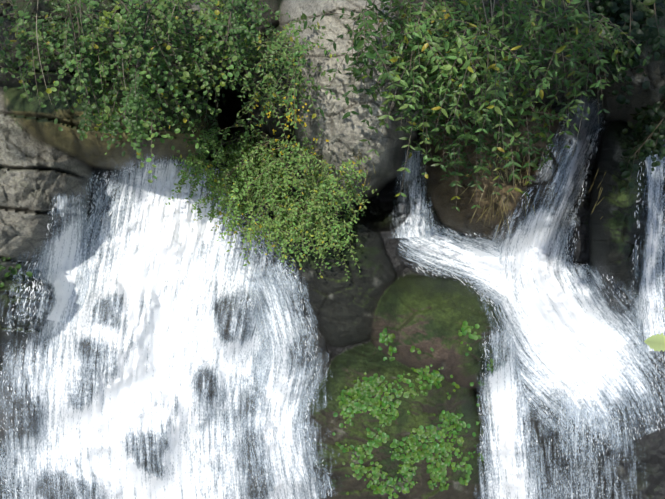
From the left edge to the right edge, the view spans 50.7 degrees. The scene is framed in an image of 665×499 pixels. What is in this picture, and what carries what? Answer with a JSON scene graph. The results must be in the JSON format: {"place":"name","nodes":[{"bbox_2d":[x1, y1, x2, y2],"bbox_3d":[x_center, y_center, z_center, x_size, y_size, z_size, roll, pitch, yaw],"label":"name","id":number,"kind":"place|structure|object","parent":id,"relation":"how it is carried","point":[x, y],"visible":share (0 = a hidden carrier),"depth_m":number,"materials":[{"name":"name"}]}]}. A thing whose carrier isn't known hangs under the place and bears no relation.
{"place":"outdoors","nodes":[
{"label":"outdoors","id":0,"kind":"place"},
{"bbox_2d":[0,0,664,498],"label":"cliff terrain","id":1,"kind":"structure","parent":0,"point":[44,160],"depth_m":5.57,"materials":[{"name":"grey stone"}]},
{"bbox_2d":[19,192,97,324],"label":"water","id":2,"kind":"structure","parent":1,"relation":"on","point":[64,268],"depth_m":5.75,"materials":[{"name":"white liquid"}]},
{"bbox_2d":[0,0,280,182],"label":"shrub","id":3,"kind":"object","parent":1,"relation":"on","point":[185,76],"depth_m":3.70,"materials":[{"name":"green plant"}]},
{"bbox_2d":[0,153,333,498],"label":"water","id":4,"kind":"structure","parent":1,"relation":"on","point":[166,273],"depth_m":6.10,"materials":[{"name":"white liquid"}]},
{"bbox_2d":[165,4,378,280],"bbox_3d":[-0.453,-0.716,4.760,1.687,2.309,1.082,26,55,20],"label":"shrub","id":5,"kind":"object","parent":1,"relation":"on","point":[280,210],"depth_m":4.83,"materials":[{"name":"green plant"}]},
{"bbox_2d":[240,260,335,498],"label":"water","id":6,"kind":"structure","parent":1,"relation":"on","point":[271,416],"depth_m":6.19,"materials":[{"name":"white liquid"}]},
{"bbox_2d":[0,97,664,498],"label":"water spray","id":7,"kind":"object","parent":1,"relation":"on","point":[310,323],"visible":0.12,"depth_m":5.87,"materials":[{"name":"white liquid"}]},
{"bbox_2d":[0,0,664,287],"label":"shrub","id":8,"kind":"object","parent":1,"relation":"on","point":[613,9],"depth_m":4.32,"materials":[{"name":"green plant"}]},
{"bbox_2d":[36,0,649,210],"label":"shrub","id":9,"kind":"object","parent":1,"relation":"on","point":[449,45],"depth_m":3.70,"materials":[{"name":"green plant"}]},
{"bbox_2d":[391,149,435,237],"bbox_3d":[0.571,-0.500,5.822,0.404,1.095,0.615,-26,55,-20],"label":"water trickle","id":10,"kind":"object","parent":1,"relation":"on","point":[415,219],"visible":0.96,"depth_m":5.90,"materials":[{"name":"white liquid"}]},
{"bbox_2d":[332,321,510,498],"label":"plants","id":11,"kind":"object","parent":1,"relation":"on","point":[438,474],"visible":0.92,"depth_m":5.88,"materials":[{"name":"green plant"}]},
{"bbox_2d":[400,221,524,311],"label":"waterfall","id":12,"kind":"structure","parent":1,"relation":"on","point":[477,262],"depth_m":5.97,"materials":[{"name":"white liquid"}]},
{"bbox_2d":[354,144,605,234],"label":"dry grass","id":13,"kind":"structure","parent":1,"relation":"on","point":[505,172],"depth_m":4.88,"materials":[{"name":"brown plant"}]},
{"bbox_2d":[475,327,548,498],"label":"water","id":14,"kind":"structure","parent":1,"relation":"on","point":[508,478],"depth_m":6.35,"materials":[{"name":"white liquid"}]},
{"bbox_2d":[476,95,664,464],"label":"water","id":15,"kind":"structure","parent":1,"relation":"on","point":[576,345],"depth_m":6.16,"materials":[{"name":"white liquid"}]},
{"bbox_2d":[517,386,646,498],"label":"water","id":16,"kind":"structure","parent":1,"relation":"on","point":[575,446],"depth_m":6.29,"materials":[{"name":"white liquid"}]},
{"bbox_2d":[628,155,664,352],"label":"water","id":17,"kind":"structure","parent":1,"relation":"on","point":[651,298],"depth_m":5.88,"materials":[{"name":"white liquid"}]},
{"bbox_3d":[0.808,0.292,1.386,0.126,0.338,0.491,-1,50,-1],"label":"leaf twig","id":18,"kind":"object","parent":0,"visible":0},
{"bbox_2d":[644,308,664,351],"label":"leaves","id":19,"kind":"object","parent":18,"relation":"attached to","point":[656,342],"visible":1,"depth_m":1.56,"materials":[{"name":"green plant"}]}
]}

